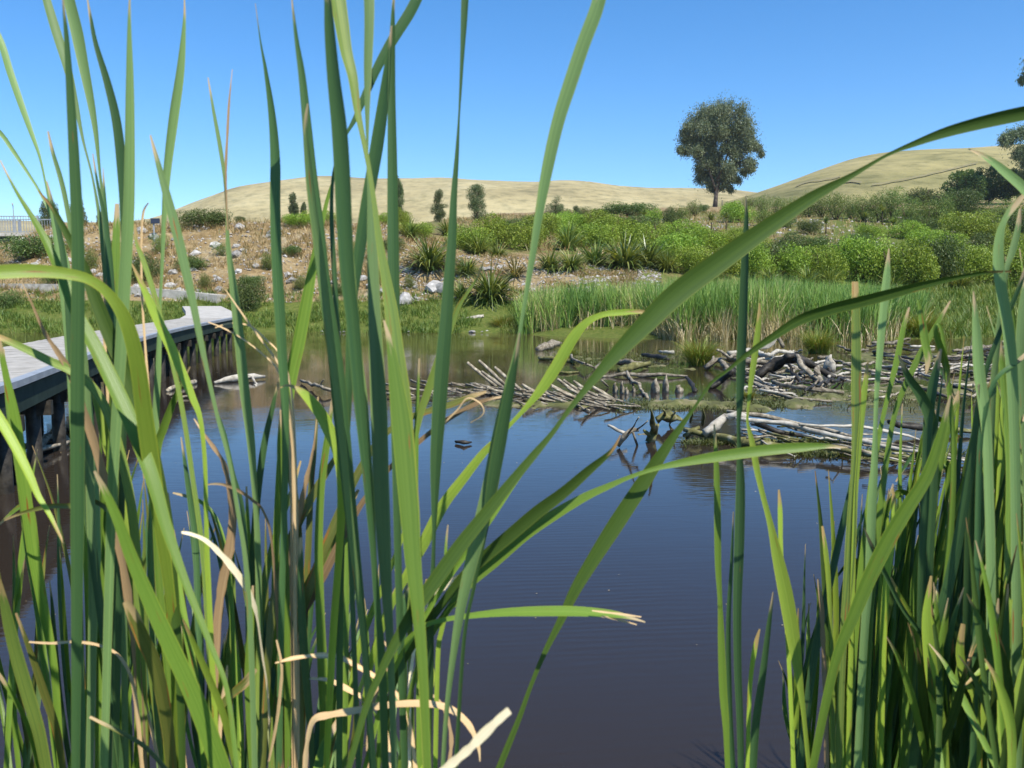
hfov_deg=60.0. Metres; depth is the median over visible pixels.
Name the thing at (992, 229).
shrub
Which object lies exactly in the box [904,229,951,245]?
shrub
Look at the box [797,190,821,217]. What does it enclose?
shrub
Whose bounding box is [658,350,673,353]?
driftwood branch
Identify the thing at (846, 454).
driftwood branch
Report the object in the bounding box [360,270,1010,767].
cattail plant
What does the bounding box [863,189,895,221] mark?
shrub
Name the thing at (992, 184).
broadleaf tree
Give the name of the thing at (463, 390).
driftwood branch
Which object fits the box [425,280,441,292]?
rock
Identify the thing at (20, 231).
railed bridge
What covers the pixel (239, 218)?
shrub
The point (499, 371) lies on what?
driftwood branch
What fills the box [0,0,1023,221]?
sky
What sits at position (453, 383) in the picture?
driftwood branch
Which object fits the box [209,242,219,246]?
rock
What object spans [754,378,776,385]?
driftwood branch
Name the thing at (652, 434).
driftwood branch
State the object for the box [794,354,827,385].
driftwood branch
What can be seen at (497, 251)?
flax bush
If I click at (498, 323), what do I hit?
tussock
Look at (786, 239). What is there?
shrub
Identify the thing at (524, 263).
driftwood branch
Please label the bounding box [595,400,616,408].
driftwood branch
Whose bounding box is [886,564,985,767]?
cattail plant
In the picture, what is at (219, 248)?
shrub
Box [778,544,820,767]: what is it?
cattail plant
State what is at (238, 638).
cattail plant
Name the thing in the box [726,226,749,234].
shrub
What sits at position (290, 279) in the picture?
rock
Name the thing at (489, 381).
driftwood branch
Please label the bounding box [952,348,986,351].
driftwood branch
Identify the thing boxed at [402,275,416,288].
shrub
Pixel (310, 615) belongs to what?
cattail plant
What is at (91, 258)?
shrub
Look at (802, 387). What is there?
driftwood branch
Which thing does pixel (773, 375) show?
driftwood branch
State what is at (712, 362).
driftwood branch
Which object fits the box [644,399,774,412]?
mud bank
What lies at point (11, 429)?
cattail plant
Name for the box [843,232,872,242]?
shrub
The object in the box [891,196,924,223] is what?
shrub
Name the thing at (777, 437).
driftwood branch
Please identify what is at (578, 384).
driftwood branch
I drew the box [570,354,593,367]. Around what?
driftwood branch
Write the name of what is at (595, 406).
driftwood branch
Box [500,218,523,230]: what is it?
shrub
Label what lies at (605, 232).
shrub
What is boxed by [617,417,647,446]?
driftwood branch
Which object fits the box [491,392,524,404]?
driftwood branch
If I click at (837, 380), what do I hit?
driftwood branch
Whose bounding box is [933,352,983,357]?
driftwood branch
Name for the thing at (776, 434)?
driftwood branch
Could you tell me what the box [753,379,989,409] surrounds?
mud bank
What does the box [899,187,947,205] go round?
shrub
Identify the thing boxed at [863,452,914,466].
driftwood branch
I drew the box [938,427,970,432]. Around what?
driftwood branch
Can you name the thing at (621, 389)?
stump
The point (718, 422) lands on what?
driftwood branch
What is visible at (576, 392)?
driftwood branch
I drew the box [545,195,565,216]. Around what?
poplar tree
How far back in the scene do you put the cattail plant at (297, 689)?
0.97 m
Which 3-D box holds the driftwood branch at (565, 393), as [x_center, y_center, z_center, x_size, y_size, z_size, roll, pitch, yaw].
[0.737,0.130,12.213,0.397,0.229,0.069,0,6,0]
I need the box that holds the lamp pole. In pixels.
[11,203,14,232]
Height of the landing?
0.270 m
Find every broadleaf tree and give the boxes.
[940,168,988,203]
[974,165,1013,203]
[992,167,1023,200]
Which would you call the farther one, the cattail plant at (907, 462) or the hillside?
the hillside
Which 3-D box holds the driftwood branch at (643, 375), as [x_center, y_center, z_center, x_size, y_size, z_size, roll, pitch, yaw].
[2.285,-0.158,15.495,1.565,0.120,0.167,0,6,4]
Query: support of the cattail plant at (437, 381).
on the ground at (489, 312)
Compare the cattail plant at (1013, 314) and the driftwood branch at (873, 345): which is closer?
the cattail plant at (1013, 314)
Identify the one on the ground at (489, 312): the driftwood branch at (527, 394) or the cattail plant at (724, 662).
the cattail plant at (724, 662)
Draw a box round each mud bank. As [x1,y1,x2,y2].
[447,398,589,408]
[552,353,695,369]
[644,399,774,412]
[693,438,795,444]
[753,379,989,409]
[808,451,920,460]
[842,353,986,361]
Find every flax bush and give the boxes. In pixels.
[386,229,464,279]
[399,218,429,243]
[432,217,460,235]
[444,252,487,282]
[454,276,473,302]
[456,230,499,255]
[457,256,524,311]
[478,239,515,257]
[497,252,539,277]
[527,246,567,275]
[543,219,593,251]
[549,248,593,274]
[573,235,616,267]
[584,221,669,274]
[626,235,679,270]
[649,247,684,273]
[750,264,790,282]
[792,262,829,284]
[817,264,851,284]
[878,269,913,287]
[943,266,986,292]
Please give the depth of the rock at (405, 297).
35.98 m
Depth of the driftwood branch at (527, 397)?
12.04 m
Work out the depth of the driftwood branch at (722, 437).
8.60 m
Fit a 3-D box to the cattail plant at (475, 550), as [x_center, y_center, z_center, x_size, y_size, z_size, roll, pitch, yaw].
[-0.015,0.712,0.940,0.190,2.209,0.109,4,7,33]
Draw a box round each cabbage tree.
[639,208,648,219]
[704,211,717,228]
[720,209,732,229]
[819,215,830,233]
[860,210,869,226]
[877,204,888,223]
[887,217,897,227]
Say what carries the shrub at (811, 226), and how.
on the ground at (489, 312)
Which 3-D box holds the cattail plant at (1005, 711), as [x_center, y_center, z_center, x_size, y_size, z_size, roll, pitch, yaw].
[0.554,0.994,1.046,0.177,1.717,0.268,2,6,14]
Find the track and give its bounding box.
[872,162,977,184]
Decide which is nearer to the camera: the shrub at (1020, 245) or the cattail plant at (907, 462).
the cattail plant at (907, 462)
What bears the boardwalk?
on the ground at (489, 312)
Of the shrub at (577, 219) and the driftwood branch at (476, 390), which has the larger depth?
the shrub at (577, 219)
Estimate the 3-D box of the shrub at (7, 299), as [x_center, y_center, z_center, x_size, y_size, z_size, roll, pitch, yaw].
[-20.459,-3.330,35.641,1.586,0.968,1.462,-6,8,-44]
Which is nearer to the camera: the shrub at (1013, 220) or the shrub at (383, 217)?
the shrub at (383, 217)
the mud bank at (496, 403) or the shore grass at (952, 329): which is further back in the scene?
the shore grass at (952, 329)
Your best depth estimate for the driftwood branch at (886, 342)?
24.17 m
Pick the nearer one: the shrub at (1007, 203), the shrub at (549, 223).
the shrub at (549, 223)
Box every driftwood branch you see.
[26,440,69,456]
[42,429,69,445]
[166,380,197,391]
[214,373,264,385]
[300,379,330,391]
[451,382,464,387]
[455,440,471,443]
[460,389,476,392]
[467,362,496,386]
[473,388,490,392]
[474,387,502,390]
[477,383,501,389]
[478,359,504,385]
[481,371,503,387]
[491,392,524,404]
[494,366,505,378]
[505,376,524,392]
[514,392,547,404]
[521,383,543,397]
[522,392,554,401]
[523,262,565,272]
[538,356,578,363]
[549,391,572,400]
[551,385,575,398]
[555,397,566,402]
[557,378,572,388]
[559,371,578,373]
[563,379,579,390]
[567,387,579,394]
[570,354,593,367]
[573,380,582,387]
[577,402,609,409]
[582,397,614,403]
[584,394,616,401]
[584,399,603,406]
[587,391,604,398]
[592,386,613,397]
[594,358,647,369]
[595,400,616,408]
[598,393,615,401]
[603,371,687,377]
[604,404,638,406]
[608,424,624,433]
[613,398,640,406]
[617,361,650,372]
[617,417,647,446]
[625,370,648,398]
[641,353,668,360]
[643,408,658,441]
[655,409,682,424]
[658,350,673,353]
[683,426,699,438]
[683,427,706,437]
[685,376,697,391]
[701,408,705,426]
[702,411,745,436]
[703,349,730,370]
[708,433,779,446]
[709,368,735,388]
[715,357,767,364]
[726,410,964,458]
[727,348,767,357]
[735,417,964,461]
[741,428,766,431]
[746,435,776,438]
[748,380,831,401]
[754,375,769,380]
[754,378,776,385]
[754,422,805,436]
[755,353,835,384]
[759,388,795,394]
[763,433,806,442]
[765,349,793,357]
[765,385,791,392]
[767,384,797,396]
[767,432,807,442]
[769,374,802,377]
[771,380,843,393]
[775,368,809,374]
[776,378,795,380]
[777,337,784,347]
[780,349,802,355]
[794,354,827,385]
[797,381,812,384]
[799,423,919,440]
[801,437,835,441]
[802,434,840,440]
[804,378,840,391]
[813,365,825,387]
[818,448,908,459]
[827,371,864,378]
[831,376,845,382]
[832,443,895,462]
[835,451,870,462]
[836,345,868,351]
[839,440,870,446]
[842,361,883,365]
[842,368,896,374]
[846,377,889,381]
[848,389,886,396]
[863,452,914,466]
[867,341,910,346]
[871,338,910,344]
[871,371,924,375]
[872,350,932,364]
[875,354,919,364]
[879,392,898,398]
[882,365,922,369]
[887,375,922,385]
[887,420,922,430]
[893,347,918,351]
[902,359,953,374]
[910,345,934,347]
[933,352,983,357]
[938,382,973,386]
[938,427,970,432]
[940,367,966,374]
[948,357,986,360]
[950,363,991,369]
[951,384,975,392]
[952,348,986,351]
[953,369,990,376]
[957,349,971,353]
[960,393,976,397]
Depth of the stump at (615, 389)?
13.11 m
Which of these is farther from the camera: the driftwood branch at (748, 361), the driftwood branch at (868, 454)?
the driftwood branch at (748, 361)
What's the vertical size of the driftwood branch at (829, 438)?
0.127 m
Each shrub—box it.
[0,232,53,259]
[0,289,26,309]
[37,278,57,283]
[85,245,98,268]
[131,252,160,281]
[147,233,170,253]
[171,255,209,270]
[176,208,233,225]
[196,271,212,287]
[212,241,225,255]
[225,276,265,311]
[234,216,245,221]
[239,274,266,284]
[260,250,271,270]
[282,213,310,225]
[282,245,300,255]
[291,272,306,289]
[299,210,335,221]
[331,282,341,294]
[379,212,386,223]
[383,238,406,250]
[386,207,413,225]
[399,221,435,236]
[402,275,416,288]
[442,224,496,251]
[469,211,514,246]
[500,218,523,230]
[501,221,549,249]
[521,212,564,238]
[543,212,575,231]
[554,220,595,246]
[555,209,598,227]
[577,206,594,214]
[577,209,613,227]
[579,220,628,250]
[591,214,637,235]
[599,201,658,217]
[619,220,672,252]
[623,214,664,234]
[638,221,681,239]
[643,207,661,222]
[650,231,704,266]
[659,205,681,226]
[659,218,707,241]
[668,202,688,218]
[669,243,711,272]
[686,199,704,215]
[686,226,728,249]
[699,204,709,211]
[699,242,740,277]
[715,229,742,248]
[718,200,758,222]
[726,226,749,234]
[735,243,778,279]
[739,195,755,208]
[751,206,774,223]
[752,194,770,213]
[755,241,802,273]
[758,237,773,250]
[766,196,791,213]
[768,231,809,253]
[773,241,823,278]
[783,217,797,227]
[795,219,823,233]
[796,234,835,255]
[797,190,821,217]
[799,243,848,282]
[810,234,872,277]
[811,195,836,217]
[822,192,851,219]
[841,194,861,218]
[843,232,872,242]
[843,233,894,281]
[850,190,878,220]
[854,222,886,237]
[855,242,918,284]
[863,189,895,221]
[878,186,909,221]
[884,219,930,237]
[884,236,940,287]
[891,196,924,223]
[897,216,942,231]
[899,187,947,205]
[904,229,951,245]
[906,193,942,224]
[908,233,969,287]
[925,231,968,247]
[927,189,958,225]
[936,209,1002,237]
[941,186,986,220]
[941,240,992,283]
[954,230,1007,251]
[965,241,1023,283]
[971,200,1000,223]
[973,221,1009,237]
[989,196,1023,222]
[990,231,1023,255]
[992,207,1023,235]
[1004,238,1023,284]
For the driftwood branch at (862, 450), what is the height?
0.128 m
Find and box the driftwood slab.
[761,339,776,348]
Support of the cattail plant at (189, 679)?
on the ground at (489, 312)
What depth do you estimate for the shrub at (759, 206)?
109.64 m
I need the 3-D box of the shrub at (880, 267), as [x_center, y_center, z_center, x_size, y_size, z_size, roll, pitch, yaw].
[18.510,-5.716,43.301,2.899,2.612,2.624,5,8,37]
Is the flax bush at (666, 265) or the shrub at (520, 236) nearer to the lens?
the flax bush at (666, 265)
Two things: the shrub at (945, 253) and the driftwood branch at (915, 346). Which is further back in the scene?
the shrub at (945, 253)
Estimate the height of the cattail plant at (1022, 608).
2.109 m
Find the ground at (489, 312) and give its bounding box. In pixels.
[0,201,1023,341]
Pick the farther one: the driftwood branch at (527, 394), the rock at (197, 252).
the rock at (197, 252)
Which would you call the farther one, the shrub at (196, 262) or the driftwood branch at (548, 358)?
the shrub at (196, 262)
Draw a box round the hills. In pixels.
[0,176,756,232]
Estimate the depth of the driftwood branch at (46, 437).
8.53 m
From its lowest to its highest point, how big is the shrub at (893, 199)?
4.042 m
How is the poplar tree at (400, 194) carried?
on the ground at (489, 312)
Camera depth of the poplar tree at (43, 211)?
117.80 m
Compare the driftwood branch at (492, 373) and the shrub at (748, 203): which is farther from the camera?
the shrub at (748, 203)
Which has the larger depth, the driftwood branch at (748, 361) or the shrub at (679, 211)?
the shrub at (679, 211)
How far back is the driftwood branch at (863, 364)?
17.07 m
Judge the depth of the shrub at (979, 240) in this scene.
57.00 m
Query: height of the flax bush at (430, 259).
2.753 m
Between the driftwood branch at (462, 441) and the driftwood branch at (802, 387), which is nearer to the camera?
the driftwood branch at (462, 441)
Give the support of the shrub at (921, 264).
on the ground at (489, 312)
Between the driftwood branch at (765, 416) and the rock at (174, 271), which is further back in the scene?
the rock at (174, 271)
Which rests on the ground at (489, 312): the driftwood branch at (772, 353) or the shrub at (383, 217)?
the shrub at (383, 217)
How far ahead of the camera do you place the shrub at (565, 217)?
61.70 m
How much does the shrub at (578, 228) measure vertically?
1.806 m
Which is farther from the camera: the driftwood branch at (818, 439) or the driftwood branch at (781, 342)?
the driftwood branch at (781, 342)
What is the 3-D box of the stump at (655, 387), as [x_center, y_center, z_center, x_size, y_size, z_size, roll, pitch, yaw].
[2.132,0.038,13.122,0.113,0.264,0.127,-4,7,-35]
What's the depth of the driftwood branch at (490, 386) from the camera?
13.59 m
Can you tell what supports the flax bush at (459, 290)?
on the ground at (489, 312)
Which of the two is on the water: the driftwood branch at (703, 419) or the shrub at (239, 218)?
the driftwood branch at (703, 419)
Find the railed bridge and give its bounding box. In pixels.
[0,216,50,243]
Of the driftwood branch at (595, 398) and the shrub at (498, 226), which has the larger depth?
the shrub at (498, 226)
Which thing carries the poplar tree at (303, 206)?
on the ground at (489, 312)
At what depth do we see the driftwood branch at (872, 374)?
15.72 m
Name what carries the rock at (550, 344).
on the water
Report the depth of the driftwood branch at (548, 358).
19.12 m
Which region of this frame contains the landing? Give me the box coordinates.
[181,306,231,317]
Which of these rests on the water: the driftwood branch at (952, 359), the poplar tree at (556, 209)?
the driftwood branch at (952, 359)
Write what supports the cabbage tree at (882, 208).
on the ground at (489, 312)
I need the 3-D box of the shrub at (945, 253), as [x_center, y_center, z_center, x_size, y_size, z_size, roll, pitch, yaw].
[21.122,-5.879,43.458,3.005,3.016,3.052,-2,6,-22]
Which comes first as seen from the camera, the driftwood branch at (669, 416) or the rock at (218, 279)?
the driftwood branch at (669, 416)
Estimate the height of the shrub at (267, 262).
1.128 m
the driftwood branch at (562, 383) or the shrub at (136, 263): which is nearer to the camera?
the driftwood branch at (562, 383)
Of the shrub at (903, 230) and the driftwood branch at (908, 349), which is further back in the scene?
the shrub at (903, 230)
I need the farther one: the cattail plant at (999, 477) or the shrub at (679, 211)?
the shrub at (679, 211)
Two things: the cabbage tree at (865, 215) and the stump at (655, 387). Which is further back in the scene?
the cabbage tree at (865, 215)
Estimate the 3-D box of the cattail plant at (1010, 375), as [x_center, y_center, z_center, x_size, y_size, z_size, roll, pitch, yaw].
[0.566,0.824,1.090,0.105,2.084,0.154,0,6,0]
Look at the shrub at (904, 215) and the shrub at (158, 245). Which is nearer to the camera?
the shrub at (158, 245)
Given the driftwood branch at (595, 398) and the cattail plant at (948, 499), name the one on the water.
the driftwood branch at (595, 398)
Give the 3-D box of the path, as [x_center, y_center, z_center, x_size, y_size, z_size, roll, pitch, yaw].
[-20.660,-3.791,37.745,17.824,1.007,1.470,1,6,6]
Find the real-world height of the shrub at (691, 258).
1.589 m
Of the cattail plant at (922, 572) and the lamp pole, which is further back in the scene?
the lamp pole
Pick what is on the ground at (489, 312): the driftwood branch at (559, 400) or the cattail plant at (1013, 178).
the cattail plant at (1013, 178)
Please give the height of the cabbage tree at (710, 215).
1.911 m
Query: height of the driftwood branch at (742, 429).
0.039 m
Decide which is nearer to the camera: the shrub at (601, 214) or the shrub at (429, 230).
the shrub at (429, 230)
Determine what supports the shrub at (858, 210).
on the ground at (489, 312)
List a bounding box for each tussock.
[485,311,515,327]
[551,345,580,355]
[663,331,729,365]
[735,390,759,398]
[790,326,851,353]
[899,303,959,336]
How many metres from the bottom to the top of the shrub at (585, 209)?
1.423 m
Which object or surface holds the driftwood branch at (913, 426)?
on the driftwood branch at (965, 430)
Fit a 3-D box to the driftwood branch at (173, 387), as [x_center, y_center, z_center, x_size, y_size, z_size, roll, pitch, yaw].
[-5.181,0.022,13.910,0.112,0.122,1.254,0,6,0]
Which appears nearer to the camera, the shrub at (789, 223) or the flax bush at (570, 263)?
the flax bush at (570, 263)
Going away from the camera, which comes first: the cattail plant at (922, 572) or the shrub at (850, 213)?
the cattail plant at (922, 572)
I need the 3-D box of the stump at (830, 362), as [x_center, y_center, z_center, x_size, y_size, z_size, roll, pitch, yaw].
[5.991,-0.377,16.730,0.264,0.358,0.226,0,6,0]
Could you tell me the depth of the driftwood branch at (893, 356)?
19.40 m
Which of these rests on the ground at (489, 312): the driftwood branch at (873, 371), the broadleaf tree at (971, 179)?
the broadleaf tree at (971, 179)
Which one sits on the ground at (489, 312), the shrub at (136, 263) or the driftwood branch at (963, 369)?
the shrub at (136, 263)
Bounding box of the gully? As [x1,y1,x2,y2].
[796,175,840,185]
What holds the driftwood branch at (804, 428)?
on the water
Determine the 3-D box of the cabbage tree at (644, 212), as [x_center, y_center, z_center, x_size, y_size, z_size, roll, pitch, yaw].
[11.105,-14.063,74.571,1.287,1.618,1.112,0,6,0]
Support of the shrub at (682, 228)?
on the ground at (489, 312)
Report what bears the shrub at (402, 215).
on the ground at (489, 312)
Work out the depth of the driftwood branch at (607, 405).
11.15 m
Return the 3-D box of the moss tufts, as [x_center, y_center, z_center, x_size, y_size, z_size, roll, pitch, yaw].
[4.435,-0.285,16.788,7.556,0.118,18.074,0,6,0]
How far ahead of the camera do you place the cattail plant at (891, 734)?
1.35 m
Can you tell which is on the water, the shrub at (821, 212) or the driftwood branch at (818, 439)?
the driftwood branch at (818, 439)
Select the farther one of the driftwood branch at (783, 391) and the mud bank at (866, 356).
the mud bank at (866, 356)
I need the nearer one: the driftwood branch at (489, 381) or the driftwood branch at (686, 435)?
the driftwood branch at (686, 435)
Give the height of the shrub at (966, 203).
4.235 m
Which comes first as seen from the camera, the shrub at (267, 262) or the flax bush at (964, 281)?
the shrub at (267, 262)
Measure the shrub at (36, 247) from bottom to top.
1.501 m
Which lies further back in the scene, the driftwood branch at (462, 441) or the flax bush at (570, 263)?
the flax bush at (570, 263)
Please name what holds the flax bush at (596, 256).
on the ground at (489, 312)
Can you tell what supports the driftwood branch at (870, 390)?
on the mud bank at (796, 403)
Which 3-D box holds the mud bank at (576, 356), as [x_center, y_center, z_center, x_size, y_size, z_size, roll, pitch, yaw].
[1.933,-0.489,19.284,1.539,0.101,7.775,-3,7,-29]
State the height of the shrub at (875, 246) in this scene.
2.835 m
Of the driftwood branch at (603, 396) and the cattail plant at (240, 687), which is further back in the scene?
the driftwood branch at (603, 396)
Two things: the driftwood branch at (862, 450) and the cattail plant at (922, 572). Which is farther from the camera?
the driftwood branch at (862, 450)
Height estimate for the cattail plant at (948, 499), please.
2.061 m
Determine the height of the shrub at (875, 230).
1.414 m
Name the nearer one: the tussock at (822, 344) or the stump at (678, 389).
the stump at (678, 389)
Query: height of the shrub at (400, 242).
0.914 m
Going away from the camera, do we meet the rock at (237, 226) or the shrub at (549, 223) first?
the rock at (237, 226)
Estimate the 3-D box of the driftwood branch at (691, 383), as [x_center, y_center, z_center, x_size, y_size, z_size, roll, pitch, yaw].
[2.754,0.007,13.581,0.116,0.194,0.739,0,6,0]
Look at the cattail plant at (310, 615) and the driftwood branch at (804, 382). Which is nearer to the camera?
the cattail plant at (310, 615)
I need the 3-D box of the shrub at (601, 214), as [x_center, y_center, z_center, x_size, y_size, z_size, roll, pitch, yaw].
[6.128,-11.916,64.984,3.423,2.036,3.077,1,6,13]
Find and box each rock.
[164,282,175,287]
[166,269,177,274]
[190,250,200,255]
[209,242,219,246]
[212,276,221,281]
[231,250,240,257]
[234,223,244,230]
[286,277,296,283]
[360,275,366,280]
[400,292,413,305]
[403,267,410,272]
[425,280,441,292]
[436,283,442,292]
[535,339,561,350]
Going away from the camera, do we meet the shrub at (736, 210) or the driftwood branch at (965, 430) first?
the driftwood branch at (965, 430)
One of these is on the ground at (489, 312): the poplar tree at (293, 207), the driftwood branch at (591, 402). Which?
the poplar tree at (293, 207)
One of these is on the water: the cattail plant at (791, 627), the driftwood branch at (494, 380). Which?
the driftwood branch at (494, 380)
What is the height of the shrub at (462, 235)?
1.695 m
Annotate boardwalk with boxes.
[0,317,233,494]
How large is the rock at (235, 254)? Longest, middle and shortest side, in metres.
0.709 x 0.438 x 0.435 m
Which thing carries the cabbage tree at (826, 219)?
on the ground at (489, 312)
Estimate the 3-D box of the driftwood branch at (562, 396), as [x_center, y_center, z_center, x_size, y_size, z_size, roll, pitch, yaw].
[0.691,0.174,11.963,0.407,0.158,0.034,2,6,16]
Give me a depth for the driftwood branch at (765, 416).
8.95 m
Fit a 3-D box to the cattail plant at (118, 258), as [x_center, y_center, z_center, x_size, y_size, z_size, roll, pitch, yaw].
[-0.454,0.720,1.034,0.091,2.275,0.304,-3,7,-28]
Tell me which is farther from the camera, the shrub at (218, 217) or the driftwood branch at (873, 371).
the shrub at (218, 217)
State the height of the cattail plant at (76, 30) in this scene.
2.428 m
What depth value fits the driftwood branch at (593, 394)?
12.06 m
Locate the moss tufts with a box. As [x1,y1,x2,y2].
[543,342,976,460]
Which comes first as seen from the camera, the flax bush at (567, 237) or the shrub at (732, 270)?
the shrub at (732, 270)
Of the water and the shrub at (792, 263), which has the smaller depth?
the water
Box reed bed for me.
[504,270,940,340]
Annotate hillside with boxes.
[710,145,1023,206]
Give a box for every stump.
[612,382,617,392]
[620,381,623,393]
[650,378,659,393]
[662,375,668,392]
[675,385,683,392]
[823,355,835,371]
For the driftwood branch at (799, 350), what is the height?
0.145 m
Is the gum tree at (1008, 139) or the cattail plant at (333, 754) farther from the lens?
the gum tree at (1008, 139)
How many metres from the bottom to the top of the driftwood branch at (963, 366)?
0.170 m
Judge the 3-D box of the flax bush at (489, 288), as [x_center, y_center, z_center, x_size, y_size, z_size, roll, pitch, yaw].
[-0.871,-3.723,36.271,3.588,2.992,3.662,-5,8,-38]
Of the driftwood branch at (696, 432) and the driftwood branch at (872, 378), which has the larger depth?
the driftwood branch at (872, 378)
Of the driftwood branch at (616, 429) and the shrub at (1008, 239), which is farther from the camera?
the shrub at (1008, 239)
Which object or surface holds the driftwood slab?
on the water
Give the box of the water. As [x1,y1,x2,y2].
[0,332,1003,767]
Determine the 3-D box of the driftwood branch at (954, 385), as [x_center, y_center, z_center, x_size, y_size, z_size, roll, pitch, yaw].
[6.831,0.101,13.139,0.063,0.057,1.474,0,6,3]
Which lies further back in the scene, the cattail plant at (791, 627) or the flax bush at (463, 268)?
the flax bush at (463, 268)
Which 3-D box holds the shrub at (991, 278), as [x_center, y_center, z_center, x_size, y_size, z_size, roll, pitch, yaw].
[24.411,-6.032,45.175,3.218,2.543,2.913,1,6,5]
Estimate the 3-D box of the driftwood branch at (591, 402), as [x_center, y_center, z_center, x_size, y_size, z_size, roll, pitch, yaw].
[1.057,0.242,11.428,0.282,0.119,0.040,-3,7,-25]
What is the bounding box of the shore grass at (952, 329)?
[0,277,1020,338]
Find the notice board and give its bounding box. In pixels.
[150,218,159,240]
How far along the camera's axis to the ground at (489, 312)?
39.33 m
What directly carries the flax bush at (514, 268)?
on the ground at (489, 312)
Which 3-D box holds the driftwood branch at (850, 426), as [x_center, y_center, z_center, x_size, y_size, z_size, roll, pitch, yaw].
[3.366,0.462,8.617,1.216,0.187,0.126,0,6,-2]
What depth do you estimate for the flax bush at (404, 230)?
43.86 m
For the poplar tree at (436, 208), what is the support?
on the ground at (489, 312)
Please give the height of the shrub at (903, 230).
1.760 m
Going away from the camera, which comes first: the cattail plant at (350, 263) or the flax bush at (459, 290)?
the cattail plant at (350, 263)
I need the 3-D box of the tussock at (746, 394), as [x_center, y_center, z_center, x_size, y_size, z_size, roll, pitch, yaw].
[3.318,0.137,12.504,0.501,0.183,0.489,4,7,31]
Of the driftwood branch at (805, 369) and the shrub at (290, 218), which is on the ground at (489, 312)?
the shrub at (290, 218)
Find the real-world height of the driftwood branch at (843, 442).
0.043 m
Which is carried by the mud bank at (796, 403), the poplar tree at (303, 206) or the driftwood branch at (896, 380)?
the driftwood branch at (896, 380)
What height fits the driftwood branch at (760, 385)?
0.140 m
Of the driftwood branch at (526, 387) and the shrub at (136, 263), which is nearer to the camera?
the driftwood branch at (526, 387)
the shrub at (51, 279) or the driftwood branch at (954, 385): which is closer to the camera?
the driftwood branch at (954, 385)
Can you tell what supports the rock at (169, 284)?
on the path
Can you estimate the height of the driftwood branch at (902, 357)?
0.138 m
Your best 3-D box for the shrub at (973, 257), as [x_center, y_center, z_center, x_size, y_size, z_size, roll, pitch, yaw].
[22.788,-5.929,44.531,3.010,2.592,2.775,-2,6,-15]
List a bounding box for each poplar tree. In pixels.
[36,201,58,229]
[69,200,90,225]
[287,191,298,217]
[300,202,306,222]
[398,176,404,209]
[430,189,448,222]
[465,182,487,220]
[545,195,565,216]
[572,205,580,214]
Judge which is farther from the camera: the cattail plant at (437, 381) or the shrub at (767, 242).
the shrub at (767, 242)
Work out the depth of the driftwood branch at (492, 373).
13.99 m
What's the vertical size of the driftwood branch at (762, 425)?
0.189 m
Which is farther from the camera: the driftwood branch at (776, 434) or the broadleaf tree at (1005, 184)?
the broadleaf tree at (1005, 184)
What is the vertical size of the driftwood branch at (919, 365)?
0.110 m
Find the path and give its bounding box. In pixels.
[0,283,226,302]
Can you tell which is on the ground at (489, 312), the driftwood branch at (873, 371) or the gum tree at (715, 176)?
the gum tree at (715, 176)
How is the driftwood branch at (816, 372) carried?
on the water
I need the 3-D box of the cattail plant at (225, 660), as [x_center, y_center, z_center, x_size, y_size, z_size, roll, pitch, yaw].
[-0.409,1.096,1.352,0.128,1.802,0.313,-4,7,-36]
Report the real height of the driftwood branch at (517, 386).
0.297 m
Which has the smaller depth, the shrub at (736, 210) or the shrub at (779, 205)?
the shrub at (736, 210)
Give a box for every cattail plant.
[0,0,128,767]
[0,160,238,767]
[0,340,149,767]
[0,446,137,767]
[0,449,49,767]
[47,0,134,767]
[94,367,249,767]
[99,435,164,767]
[103,0,257,767]
[142,500,214,764]
[172,69,293,767]
[181,486,282,767]
[181,512,269,767]
[200,503,325,767]
[208,0,376,767]
[255,391,500,767]
[275,574,511,767]
[291,603,357,751]
[304,0,421,767]
[330,589,394,767]
[331,0,434,767]
[346,106,1023,767]
[359,564,415,767]
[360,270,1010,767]
[407,0,484,767]
[441,0,605,767]
[713,196,748,767]
[745,303,809,767]
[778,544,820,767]
[796,282,868,767]
[809,384,981,767]
[813,470,919,767]
[841,248,950,767]
[856,404,950,767]
[880,442,950,767]
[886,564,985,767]
[898,299,959,767]
[898,368,989,748]
[929,513,1023,767]
[934,392,972,767]
[946,336,999,767]
[959,194,1023,767]
[968,149,1023,195]
[969,335,1021,767]
[986,248,1023,500]
[1011,417,1023,674]
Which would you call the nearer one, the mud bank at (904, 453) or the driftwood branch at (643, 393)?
the mud bank at (904, 453)
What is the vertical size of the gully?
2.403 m
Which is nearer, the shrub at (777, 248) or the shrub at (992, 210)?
the shrub at (777, 248)
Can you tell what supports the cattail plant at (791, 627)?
on the ground at (489, 312)
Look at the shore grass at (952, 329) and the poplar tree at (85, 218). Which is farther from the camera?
the poplar tree at (85, 218)
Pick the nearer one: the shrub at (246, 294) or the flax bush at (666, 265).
the shrub at (246, 294)
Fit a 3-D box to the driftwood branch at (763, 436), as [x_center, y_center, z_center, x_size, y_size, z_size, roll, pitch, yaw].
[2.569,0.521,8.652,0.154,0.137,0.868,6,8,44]
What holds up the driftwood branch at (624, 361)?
on the water
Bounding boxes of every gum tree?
[674,92,766,206]
[994,58,1023,176]
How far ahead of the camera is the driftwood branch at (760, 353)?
19.59 m
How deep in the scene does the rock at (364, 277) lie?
37.82 m
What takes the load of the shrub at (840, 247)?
on the ground at (489, 312)
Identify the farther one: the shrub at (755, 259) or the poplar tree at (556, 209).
the poplar tree at (556, 209)

